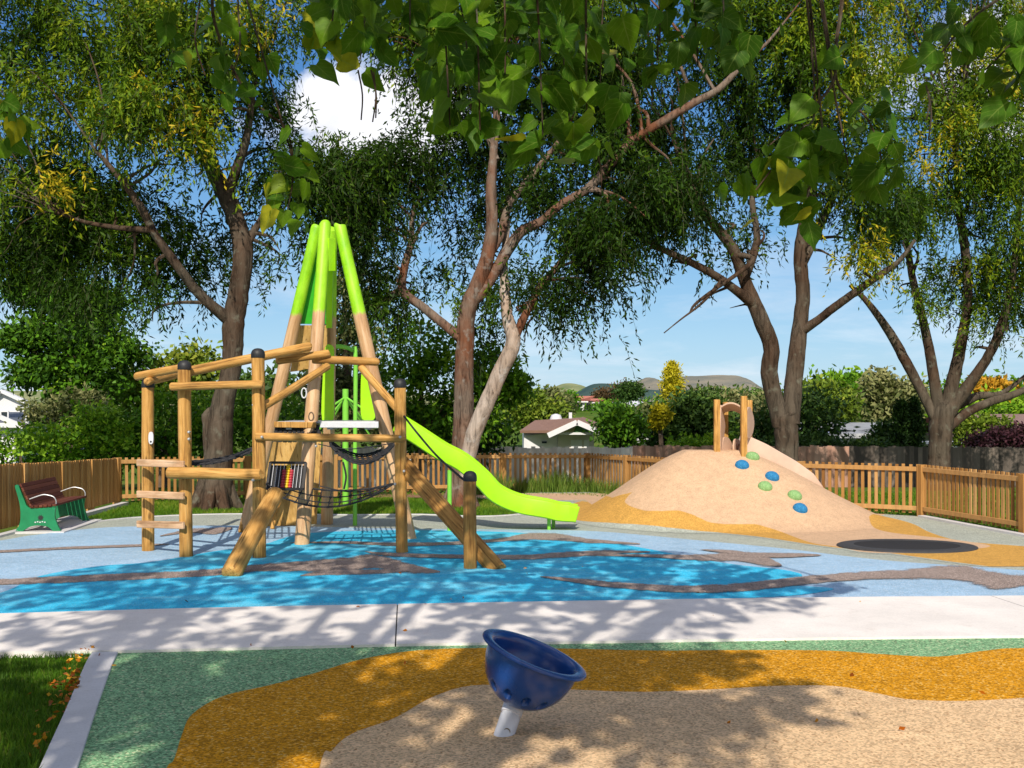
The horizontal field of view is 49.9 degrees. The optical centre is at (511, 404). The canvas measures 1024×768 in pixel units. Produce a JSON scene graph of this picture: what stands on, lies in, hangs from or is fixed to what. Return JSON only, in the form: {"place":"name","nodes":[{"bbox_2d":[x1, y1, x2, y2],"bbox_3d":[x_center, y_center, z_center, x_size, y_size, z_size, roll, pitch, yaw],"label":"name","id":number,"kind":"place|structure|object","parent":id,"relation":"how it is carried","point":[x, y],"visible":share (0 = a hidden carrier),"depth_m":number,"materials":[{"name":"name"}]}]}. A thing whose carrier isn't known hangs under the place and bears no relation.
{"place":"outdoors","nodes":[
{"label":"outdoors","id":0,"kind":"place"},
{"bbox_2d":[0,650,90,767],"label":"grass","id":1,"kind":"structure","parent":0,"point":[7,728],"depth_m":7.38,"materials":[{"name":"green plant"}]},
{"bbox_2d":[9,383,584,405],"bbox_3d":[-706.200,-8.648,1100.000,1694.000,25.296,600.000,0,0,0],"label":"hill","id":2,"kind":"structure","parent":0,"point":[575,387],"depth_m":963.50,"materials":[{"name":"green plant"}]},
{"bbox_2d":[0,406,1017,767],"bbox_3d":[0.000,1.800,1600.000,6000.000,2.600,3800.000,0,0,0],"label":"ground","id":3,"kind":"structure","parent":0,"point":[578,414],"depth_m":25.82,"materials":[{"name":"green plant"}]},
{"bbox_2d":[0,390,83,463],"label":"house","id":4,"kind":"structure","parent":3,"relation":"on","point":[9,414],"depth_m":42.82,"materials":[{"name":"stone"}]},
{"bbox_2d":[0,411,8,417],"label":"window","id":5,"kind":"structure","parent":4,"relation":"in","point":[5,413],"depth_m":41.96,"materials":[{"name":"white glass"}]},
{"bbox_2d":[0,415,108,463],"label":"shrub","id":6,"kind":"object","parent":3,"relation":"on","point":[55,447],"visible":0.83,"depth_m":26.20,"materials":[{"name":"green plant"}]},
{"bbox_2d":[3,375,112,443],"bbox_3d":[-12.306,0.992,30.082,2.973,3.669,2.116,0,0,0],"label":"shrub","id":7,"kind":"object","parent":3,"relation":"on","point":[36,412],"visible":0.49,"depth_m":29.72,"materials":[{"name":"green plant"}]},
{"bbox_2d":[15,519,101,533],"bbox_3d":[-7.467,1.998,18.060,0.920,0.045,1.927,0,0,-5],"label":"concrete pad","id":8,"kind":"object","parent":3,"relation":"on","point":[66,525],"visible":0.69,"depth_m":17.73,"materials":[{"name":"grey concrete"}]},
{"bbox_2d":[15,477,89,530],"bbox_3d":[-7.496,1.618,18.017,0.705,0.785,1.667,0,0,-5],"label":"park bench","id":9,"kind":"object","parent":8,"relation":"on","point":[46,493],"visible":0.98,"depth_m":17.50,"materials":[{"name":"green metal"}]},
{"bbox_2d":[0,458,119,529],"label":"picket fence","id":10,"kind":"object","parent":3,"relation":"on","point":[97,481],"visible":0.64,"depth_m":19.72,"materials":[{"name":"brown wood"}]},
{"bbox_2d":[0,502,128,537],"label":"concrete edging","id":11,"kind":"object","parent":3,"relation":"on","point":[89,513],"visible":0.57,"depth_m":20.30,"materials":[{"name":"grey concrete"}]},
{"bbox_2d":[39,651,117,767],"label":"concrete kerb","id":12,"kind":"structure","parent":3,"relation":"on","point":[66,747],"depth_m":7.02,"materials":[{"name":"grey concrete"}]},
{"bbox_2d":[0,249,163,458],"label":"tree","id":13,"kind":"object","parent":3,"relation":"on","point":[39,365],"visible":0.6,"depth_m":33.49,"materials":[{"name":"green plant"}]},
{"bbox_2d":[53,398,158,480],"bbox_3d":[-9.944,0.976,26.843,2.526,2.314,1.932,0,0,0],"label":"shrub","id":14,"kind":"object","parent":3,"relation":"on","point":[101,418],"visible":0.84,"depth_m":26.51,"materials":[{"name":"green plant"}]},
{"bbox_2d":[100,335,222,486],"bbox_3d":[-11.742,0.418,36.920,5.097,5.569,2.974,0,0,0],"label":"tree","id":15,"kind":"object","parent":3,"relation":"on","point":[193,354],"visible":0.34,"depth_m":36.63,"materials":[{"name":"green plant"}]},
{"bbox_2d":[117,382,208,486],"bbox_3d":[-8.854,0.779,27.448,2.664,2.768,2.286,0,0,0],"label":"shrub","id":16,"kind":"object","parent":3,"relation":"on","point":[162,429],"visible":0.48,"depth_m":27.27,"materials":[{"name":"green plant"}]},
{"bbox_2d":[0,0,383,510],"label":"tree","id":17,"kind":"object","parent":3,"relation":"on","point":[85,217],"visible":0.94,"depth_m":20.86,"materials":[{"name":"green plant"}]},
{"bbox_2d":[0,360,387,431],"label":"treeline","id":18,"kind":"object","parent":3,"relation":"on","point":[269,379],"visible":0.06,"depth_m":59.45,"materials":[{"name":"green plant"}]},
{"bbox_2d":[161,389,251,466],"bbox_3d":[-7.560,0.773,27.973,2.650,2.942,2.371,0,0,-37],"label":"shrub","id":19,"kind":"object","parent":3,"relation":"on","point":[197,429],"visible":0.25,"depth_m":27.71,"materials":[{"name":"green plant"}]},
{"bbox_2d":[233,387,322,454],"bbox_3d":[-5.976,0.871,28.036,2.603,2.746,2.132,0,0,-18],"label":"shrub","id":20,"kind":"object","parent":3,"relation":"on","point":[297,414],"visible":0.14,"depth_m":27.75,"materials":[{"name":"green plant"}]},
{"bbox_2d":[78,496,517,520],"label":"lawn grass","id":21,"kind":"structure","parent":3,"relation":"on","point":[374,505],"depth_m":20.95,"materials":[{"name":"green plant"}]},
{"bbox_2d":[320,389,369,503],"bbox_3d":[-3.319,0.865,21.950,1.186,2.370,1.133,0,0,0],"label":"spoked pole","id":22,"kind":"object","parent":21,"relation":"on","point":[345,400],"visible":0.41,"depth_m":21.96,"materials":[{"name":"green metal"}]},
{"bbox_2d":[134,493,481,500],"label":"bark mulch","id":23,"kind":"object","parent":3,"relation":"on","point":[408,495],"visible":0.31,"depth_m":24.45,"materials":[{"name":"brown wood"}]},
{"bbox_2d":[98,513,519,521],"bbox_3d":[-3.220,2.009,19.885,8.322,0.042,1.402,0,0,-11],"label":"concrete edging","id":24,"kind":"object","parent":3,"relation":"on","point":[317,514],"visible":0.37,"depth_m":19.97,"materials":[{"name":"grey concrete"}]},
{"bbox_2d":[286,261,392,447],"bbox_3d":[-4.982,-0.779,33.035,3.831,7.963,2.925,0,0,0],"label":"tree","id":25,"kind":"object","parent":3,"relation":"on","point":[343,377],"visible":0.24,"depth_m":32.71,"materials":[{"name":"green plant"}]},
{"bbox_2d":[352,298,540,472],"bbox_3d":[-1.647,-0.228,27.448,4.768,4.782,2.725,0,0,0],"label":"tree","id":26,"kind":"object","parent":3,"relation":"on","point":[428,366],"visible":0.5,"depth_m":27.16,"materials":[{"name":"green plant"}]},
{"bbox_2d":[376,413,521,470],"bbox_3d":[-1.688,1.282,29.516,3.947,2.771,2.598,0,0,0],"label":"shrub","id":27,"kind":"object","parent":3,"relation":"on","point":[489,446],"visible":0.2,"depth_m":29.26,"materials":[{"name":"green plant"}]},
{"bbox_2d":[319,446,632,486],"bbox_3d":[-1.275,2.096,31.225,9.450,1.849,0.070,0,0,0],"label":"paling fence","id":28,"kind":"object","parent":3,"relation":"on","point":[582,451],"visible":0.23,"depth_m":31.19,"materials":[{"name":"wood"}]},
{"bbox_2d":[0,0,1023,251],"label":"catalpa tree","id":29,"kind":"object","parent":3,"relation":"on","point":[490,72],"visible":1,"depth_m":7.58,"materials":[{"name":"green plant"}]},
{"bbox_2d":[119,453,924,515],"bbox_3d":[0.086,1.552,23.595,15.746,0.976,5.253,0,0,9],"label":"picket fence","id":30,"kind":"object","parent":3,"relation":"on","point":[588,466],"visible":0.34,"depth_m":24.04,"materials":[{"name":"brown wood"}]},
{"bbox_2d":[270,0,799,508],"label":"tree","id":31,"kind":"object","parent":3,"relation":"on","point":[594,242],"visible":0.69,"depth_m":21.66,"materials":[{"name":"green plant"}]},
{"bbox_2d":[483,629,586,736],"bbox_3d":[0.138,1.732,6.747,0.638,0.671,0.685,0,0,0],"label":"spinner bowl","id":32,"kind":"object","parent":3,"relation":"on","point":[525,673],"visible":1,"depth_m":6.61,"materials":[{"name":"blue plastic"}]},
{"bbox_2d":[500,382,575,432],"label":"tree","id":33,"kind":"object","parent":3,"relation":"on","point":[543,406],"visible":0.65,"depth_m":69.26,"materials":[{"name":"green plant"}]},
{"bbox_2d":[64,638,1023,767],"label":"green rubber","id":34,"kind":"object","parent":3,"relation":"on","point":[150,704],"visible":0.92,"depth_m":8.22,"materials":[{"name":"green rubber"}]},
{"bbox_2d":[167,648,1023,767],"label":"ochre rubber","id":35,"kind":"object","parent":34,"relation":"on","point":[307,721],"visible":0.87,"depth_m":7.88,"materials":[{"name":"orange rubber"}]},
{"bbox_2d":[320,685,1023,767],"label":"tan rubber","id":36,"kind":"object","parent":35,"relation":"on","point":[772,727],"visible":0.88,"depth_m":6.67,"materials":[{"name":"beige rubber"}]},
{"bbox_2d":[27,566,985,753],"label":"fallen leaves","id":37,"kind":"object","parent":36,"relation":"on","point":[66,698],"visible":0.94,"depth_m":7.75,"materials":[{"name":"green plant"}]},
{"bbox_2d":[476,466,630,493],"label":"tall grass","id":38,"kind":"structure","parent":3,"relation":"on","point":[554,484],"depth_m":25.12,"materials":[{"name":"green plant"}]},
{"bbox_2d":[538,384,581,417],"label":"tree","id":39,"kind":"object","parent":3,"relation":"on","point":[553,390],"visible":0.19,"depth_m":84.40,"materials":[{"name":"green plant"}]},
{"bbox_2d":[130,489,1017,531],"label":"lawn grass","id":40,"kind":"structure","parent":3,"relation":"on","point":[892,501],"depth_m":22.85,"materials":[{"name":"green plant"}]},
{"bbox_2d":[574,396,593,410],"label":"house","id":41,"kind":"structure","parent":3,"relation":"on","point":[584,399],"depth_m":150.45,"materials":[{"name":"white tile"}]},
{"bbox_2d":[585,399,602,409],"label":"house","id":42,"kind":"structure","parent":3,"relation":"on","point":[592,401],"depth_m":153.75,"materials":[{"name":"tile"}]},
{"bbox_2d":[560,388,669,411],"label":"tree","id":43,"kind":"object","parent":3,"relation":"on","point":[591,406],"visible":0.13,"depth_m":149.38,"materials":[{"name":"green plant"}]},
{"bbox_2d":[582,398,653,447],"bbox_3d":[3.684,1.466,36.962,2.324,3.474,1.976,0,0,21],"label":"tree","id":44,"kind":"object","parent":3,"relation":"on","point":[621,427],"visible":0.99,"depth_m":36.66,"materials":[{"name":"green plant"}]},
{"bbox_2d":[589,377,647,405],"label":"tree","id":45,"kind":"object","parent":3,"relation":"on","point":[601,392],"visible":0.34,"depth_m":171.08,"materials":[{"name":"green plant"}]},
{"bbox_2d":[610,377,649,405],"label":"tree","id":46,"kind":"object","parent":3,"relation":"on","point":[628,391],"visible":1,"depth_m":129.34,"materials":[{"name":"green plant"}]},
{"bbox_2d":[646,400,675,446],"bbox_3d":[4.924,1.522,36.790,0.966,3.361,0.973,0,0,30],"label":"tree","id":47,"kind":"object","parent":3,"relation":"on","point":[659,417],"visible":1,"depth_m":36.64,"materials":[{"name":"yellow plant"}]},
{"bbox_2d":[652,359,688,403],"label":"conifer","id":48,"kind":"object","parent":3,"relation":"on","point":[672,372],"visible":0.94,"depth_m":61.74,"materials":[{"name":"yellow plant"}]},
{"bbox_2d":[635,384,726,425],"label":"tree","id":49,"kind":"object","parent":3,"relation":"on","point":[644,405],"visible":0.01,"depth_m":63.82,"materials":[{"name":"green plant"}]},
{"bbox_2d":[637,383,739,446],"bbox_3d":[6.221,1.215,38.518,4.386,3.976,2.805,0,0,0],"label":"tree","id":50,"kind":"object","parent":3,"relation":"on","point":[692,410],"visible":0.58,"depth_m":38.06,"materials":[{"name":"green plant"}]},
{"bbox_2d":[665,421,739,446],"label":"shrub","id":51,"kind":"object","parent":3,"relation":"on","point":[694,442],"visible":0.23,"depth_m":35.25,"materials":[{"name":"green plant"}]},
{"bbox_2d":[709,384,767,438],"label":"tree","id":52,"kind":"object","parent":3,"relation":"on","point":[735,397],"visible":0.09,"depth_m":40.66,"materials":[{"name":"green plant"}]},
{"bbox_2d":[694,380,783,404],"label":"tree","id":53,"kind":"object","parent":3,"relation":"on","point":[752,389],"visible":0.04,"depth_m":158.89,"materials":[{"name":"green plant"}]},
{"bbox_2d":[633,445,848,486],"bbox_3d":[6.460,2.076,31.125,6.084,1.889,0.070,0,0,2],"label":"paling fence","id":54,"kind":"object","parent":3,"relation":"on","point":[826,454],"visible":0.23,"depth_m":31.02,"materials":[{"name":"brown wood"}]},
{"bbox_2d":[583,0,948,460],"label":"tree","id":55,"kind":"object","parent":3,"relation":"on","point":[746,126],"visible":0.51,"depth_m":23.01,"materials":[{"name":"green plant"}]},
{"bbox_2d":[728,374,866,440],"bbox_3d":[8.941,1.114,34.470,4.281,4.179,2.581,0,0,0],"label":"tree","id":56,"kind":"object","parent":3,"relation":"on","point":[816,422],"visible":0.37,"depth_m":34.21,"materials":[{"name":"green plant"}]},
{"bbox_2d":[732,428,904,447],"bbox_3d":[9.213,1.250,32.983,5.268,1.334,2.057,0,0,0],"label":"hedge","id":57,"kind":"object","parent":3,"relation":"on","point":[824,441],"visible":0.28,"depth_m":32.77,"materials":[{"name":"green plant"}]},
{"bbox_2d":[801,368,868,422],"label":"tree","id":58,"kind":"object","parent":3,"relation":"on","point":[852,407],"visible":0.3,"depth_m":51.54,"materials":[{"name":"green plant"}]},
{"bbox_2d":[809,423,876,441],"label":"house","id":59,"kind":"structure","parent":3,"relation":"on","point":[850,427],"depth_m":45.58,"materials":[{"name":"white"}]},
{"bbox_2d":[802,364,897,422],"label":"tree","id":60,"kind":"object","parent":3,"relation":"on","point":[851,377],"visible":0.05,"depth_m":74.29,"materials":[{"name":"green plant"}]},
{"bbox_2d":[851,417,892,447],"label":"shrub","id":61,"kind":"object","parent":3,"relation":"on","point":[881,428],"visible":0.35,"depth_m":35.83,"materials":[{"name":"green plant"}]},
{"bbox_2d":[854,364,930,422],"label":"tree","id":62,"kind":"object","parent":3,"relation":"on","point":[881,389],"visible":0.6,"depth_m":65.29,"materials":[{"name":"green plant"}]},
{"bbox_2d":[884,396,913,446],"bbox_3d":[12.320,1.456,35.014,0.975,3.495,1.004,0,0,20],"label":"cypress","id":63,"kind":"object","parent":3,"relation":"on","point":[899,430],"visible":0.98,"depth_m":34.85,"materials":[{"name":"green plant"}]},
{"bbox_2d":[799,446,1023,486],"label":"paling fence","id":64,"kind":"object","parent":3,"relation":"on","point":[1007,459],"visible":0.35,"depth_m":31.57,"materials":[{"name":"brown wood"}]},
{"bbox_2d":[905,394,928,446],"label":"cypress","id":65,"kind":"object","parent":3,"relation":"on","point":[918,429],"visible":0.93,"depth_m":34.80,"materials":[{"name":"green plant"}]},
{"bbox_2d":[821,0,1023,489],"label":"tree","id":66,"kind":"object","parent":3,"relation":"on","point":[996,172],"visible":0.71,"depth_m":25.88,"materials":[{"name":"green plant"}]},
{"bbox_2d":[904,369,1023,411],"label":"tree","id":67,"kind":"object","parent":3,"relation":"on","point":[1013,377],"visible":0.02,"depth_m":139.02,"materials":[{"name":"green plant"}]},
{"bbox_2d":[918,464,1023,532],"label":"picket fence","id":68,"kind":"object","parent":3,"relation":"on","point":[934,486],"visible":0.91,"depth_m":18.39,"materials":[{"name":"brown wood"}]},
{"bbox_2d":[918,515,1023,536],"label":"concrete edging","id":69,"kind":"object","parent":3,"relation":"on","point":[974,526],"visible":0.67,"depth_m":17.94,"materials":[{"name":"grey concrete"}]},
{"bbox_2d":[922,414,1023,447],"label":"house","id":70,"kind":"structure","parent":3,"relation":"on","point":[1019,418],"depth_m":44.16,"materials":[{"name":"brown tile"}]},
{"bbox_2d":[924,382,1023,431],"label":"tree","id":71,"kind":"object","parent":3,"relation":"on","point":[1014,407],"visible":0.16,"depth_m":46.45,"materials":[{"name":"green plant"}]},
{"bbox_2d":[952,408,1018,447],"bbox_3d":[16.094,1.614,37.962,2.852,3.177,2.351,0,0,0],"label":"shrub","id":72,"kind":"object","parent":3,"relation":"on","point":[981,421],"visible":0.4,"depth_m":37.62,"materials":[{"name":"green plant"}]},
{"bbox_2d":[957,420,1023,447],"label":"hedge","id":73,"kind":"object","parent":3,"relation":"on","point":[1002,436],"visible":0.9,"depth_m":33.31,"materials":[{"name":"purple plant"}]},
{"bbox_2d":[960,374,1023,402],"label":"tree","id":74,"kind":"object","parent":3,"relation":"on","point":[999,381],"visible":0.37,"depth_m":57.46,"materials":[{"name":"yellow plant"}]},
{"bbox_2d":[0,595,1023,657],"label":"concrete path","id":75,"kind":"structure","parent":0,"point":[545,622],"depth_m":9.96,"materials":[{"name":"grey concrete"}]},
{"bbox_2d":[395,606,397,645],"bbox_3d":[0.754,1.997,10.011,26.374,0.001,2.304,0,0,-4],"label":"path joint","id":76,"kind":"object","parent":75,"relation":"on","point":[396,625],"visible":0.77,"depth_m":9.89,"materials":[{"name":"grey concrete"}]},
{"bbox_2d":[0,491,1023,605],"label":"rubber surface","id":77,"kind":"object","parent":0,"point":[527,522],"visible":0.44,"depth_m":17.96,"materials":[{"name":"grey rubber"}]},
{"bbox_2d":[134,220,579,575],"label":"climbing tower","id":78,"kind":"structure","parent":77,"relation":"on","point":[282,475],"depth_m":15.64,"materials":[{"name":"brown wood"}]},
{"bbox_2d":[0,525,1023,597],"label":"light blue rubber","id":79,"kind":"object","parent":77,"relation":"on","point":[24,564],"visible":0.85,"depth_m":14.56,"materials":[{"name":"blue rubber"}]},
{"bbox_2d":[0,544,163,551],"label":"brown rubber swirl","id":80,"kind":"object","parent":79,"relation":"on","point":[72,547],"visible":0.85,"depth_m":15.31,"materials":[{"name":"rubber"}]},
{"bbox_2d":[160,527,231,535],"bbox_3d":[-4.906,1.982,17.306,0.917,0.001,1.474,0,0,0],"label":"brown rubber swirl","id":81,"kind":"object","parent":79,"relation":"on","point":[212,530],"visible":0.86,"depth_m":17.37,"materials":[{"name":"brown rubber"}]},
{"bbox_2d":[0,530,832,612],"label":"turquoise rubber","id":82,"kind":"object","parent":79,"relation":"on","point":[454,580],"visible":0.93,"depth_m":12.46,"materials":[{"name":"blue rubber"}]},
{"bbox_2d":[0,554,439,584],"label":"brown rubber swirl","id":83,"kind":"object","parent":82,"relation":"on","point":[367,561],"visible":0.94,"depth_m":13.27,"materials":[{"name":"brown rubber"}]},
{"bbox_2d":[300,569,409,575],"bbox_3d":[-1.843,1.983,13.065,1.266,0.001,0.685,0,0,0],"label":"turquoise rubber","id":84,"kind":"object","parent":83,"relation":"on","point":[347,572],"visible":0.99,"depth_m":13.10,"materials":[{"name":"rubber"}]},
{"bbox_2d":[291,532,639,545],"bbox_3d":[-0.724,1.982,16.342,5.025,0.001,1.880,0,0,-5],"label":"brown rubber swirl","id":85,"kind":"object","parent":82,"relation":"on","point":[547,536],"visible":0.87,"depth_m":16.09,"materials":[{"name":"brown rubber"}]},
{"bbox_2d":[365,550,649,559],"bbox_3d":[-0.059,1.981,14.562,3.872,0.001,1.138,0,0,0],"label":"brown rubber swirl","id":86,"kind":"object","parent":82,"relation":"on","point":[530,556],"visible":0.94,"depth_m":14.58,"materials":[{"name":"brown rubber"}]},
{"bbox_2d":[560,552,781,566],"bbox_3d":[2.013,1.980,14.269,2.762,0.001,1.867,0,0,0],"label":"brown rubber swirl","id":87,"kind":"object","parent":79,"relation":"on","point":[764,561],"visible":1,"depth_m":14.28,"materials":[{"name":"rubber"}]},
{"bbox_2d":[700,549,744,554],"bbox_3d":[2.939,1.979,14.858,0.441,0.001,0.824,0,0,-34],"label":"brown rubber swirl","id":88,"kind":"object","parent":79,"relation":"on","point":[732,551],"visible":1,"depth_m":14.86,"materials":[{"name":"rubber"}]},
{"bbox_2d":[735,552,819,557],"bbox_3d":[3.502,1.979,14.535,1.215,0.001,0.779,0,0,0],"label":"brown rubber swirl","id":89,"kind":"object","parent":79,"relation":"on","point":[764,554],"visible":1,"depth_m":14.56,"materials":[{"name":"brown rubber"}]},
{"bbox_2d":[540,564,1023,592],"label":"brown rubber swirl","id":90,"kind":"object","parent":79,"relation":"on","point":[993,580],"visible":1,"depth_m":12.48,"materials":[{"name":"brown rubber"}]},
{"bbox_2d":[0,0,1023,394],"label":"sky","id":91,"kind":"structure","parent":0,"point":[717,338],"materials":[{"name":"blue"}]},
{"bbox_2d":[520,412,596,447],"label":"house","id":92,"kind":"structure","parent":0,"point":[555,430],"depth_m":43.00,"materials":[{"name":"tile"}]},
{"bbox_2d":[571,440,581,447],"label":"window","id":93,"kind":"structure","parent":92,"relation":"in","point":[574,443],"depth_m":42.97,"materials":[{"name":"glass"}]},
{"bbox_2d":[584,440,588,447],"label":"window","id":94,"kind":"structure","parent":92,"relation":"in","point":[586,442],"depth_m":42.97,"materials":[{"name":"glass"}]},
{"bbox_2d":[576,383,686,401],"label":"hill","id":95,"kind":"structure","parent":0,"point":[585,391],"depth_m":654.20,"materials":[{"name":"green plant"}]},
{"bbox_2d":[476,450,1023,565],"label":"mound terrain","id":96,"kind":"structure","parent":0,"point":[699,491],"depth_m":18.12,"materials":[{"name":"rubber"}]},
{"bbox_2d":[713,396,753,456],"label":"wooden posts with arch","id":97,"kind":"structure","parent":96,"relation":"on","point":[721,439],"depth_m":19.54,"materials":[{"name":"brown wood"}]},
{"bbox_2d":[735,460,748,468],"bbox_3d":[3.973,1.014,18.980,0.244,0.108,0.244,0,27,0],"label":"climbing hold","id":98,"kind":"object","parent":96,"relation":"on","point":[741,464],"visible":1,"depth_m":18.92,"materials":[{"name":"blue plastic"}]},
{"bbox_2d":[746,451,759,459],"bbox_3d":[4.226,0.881,19.284,0.244,0.108,0.244,9,21,0],"label":"climbing hold","id":99,"kind":"object","parent":96,"relation":"on","point":[750,455],"visible":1,"depth_m":19.21,"materials":[{"name":"green plastic"}]},
{"bbox_2d":[758,481,772,490],"bbox_3d":[4.244,1.345,18.417,0.244,0.108,0.244,4,31,0],"label":"climbing hold","id":100,"kind":"object","parent":96,"relation":"on","point":[765,485],"visible":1,"depth_m":18.36,"materials":[{"name":"green plastic"}]},
{"bbox_2d":[765,471,778,480],"bbox_3d":[4.431,1.196,18.699,0.244,0.108,0.244,10,28,0],"label":"climbing hold","id":101,"kind":"object","parent":96,"relation":"on","point":[772,475],"visible":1,"depth_m":18.63,"materials":[{"name":"blue plastic"}]},
{"bbox_2d":[738,437,822,486],"bbox_3d":[4.913,1.074,20.259,1.832,1.060,0.604,0,0,-17],"label":"bank slide","id":102,"kind":"object","parent":96,"relation":"on","point":[765,451],"visible":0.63,"depth_m":19.95,"materials":[{"name":"beige plastic"}]},
{"bbox_2d":[787,490,801,499],"bbox_3d":[4.708,1.484,18.279,0.244,0.108,0.244,12,28,0],"label":"climbing hold","id":103,"kind":"object","parent":96,"relation":"on","point":[794,494],"visible":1,"depth_m":18.21,"materials":[{"name":"green plastic"}]},
{"bbox_2d":[793,503,807,512],"bbox_3d":[4.708,1.668,17.940,0.244,0.108,0.244,9,27,0],"label":"climbing hold","id":104,"kind":"object","parent":96,"relation":"on","point":[800,507],"visible":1,"depth_m":17.88,"materials":[{"name":"blue plastic"}]},
{"bbox_2d":[836,539,977,552],"bbox_3d":[5.564,1.983,15.515,1.940,0.034,1.436,0,0,0],"label":"trampoline","id":105,"kind":"object","parent":96,"relation":"on","point":[905,546],"visible":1,"depth_m":15.46,"materials":[{"name":"rubber"}]},
{"bbox_2d":[637,375,1017,399],"bbox_3d":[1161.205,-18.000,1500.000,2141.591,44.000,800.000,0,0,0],"label":"hill","id":106,"kind":"structure","parent":0,"point":[718,380],"depth_m":1320.21,"materials":[{"name":"green plant"}]}
]}

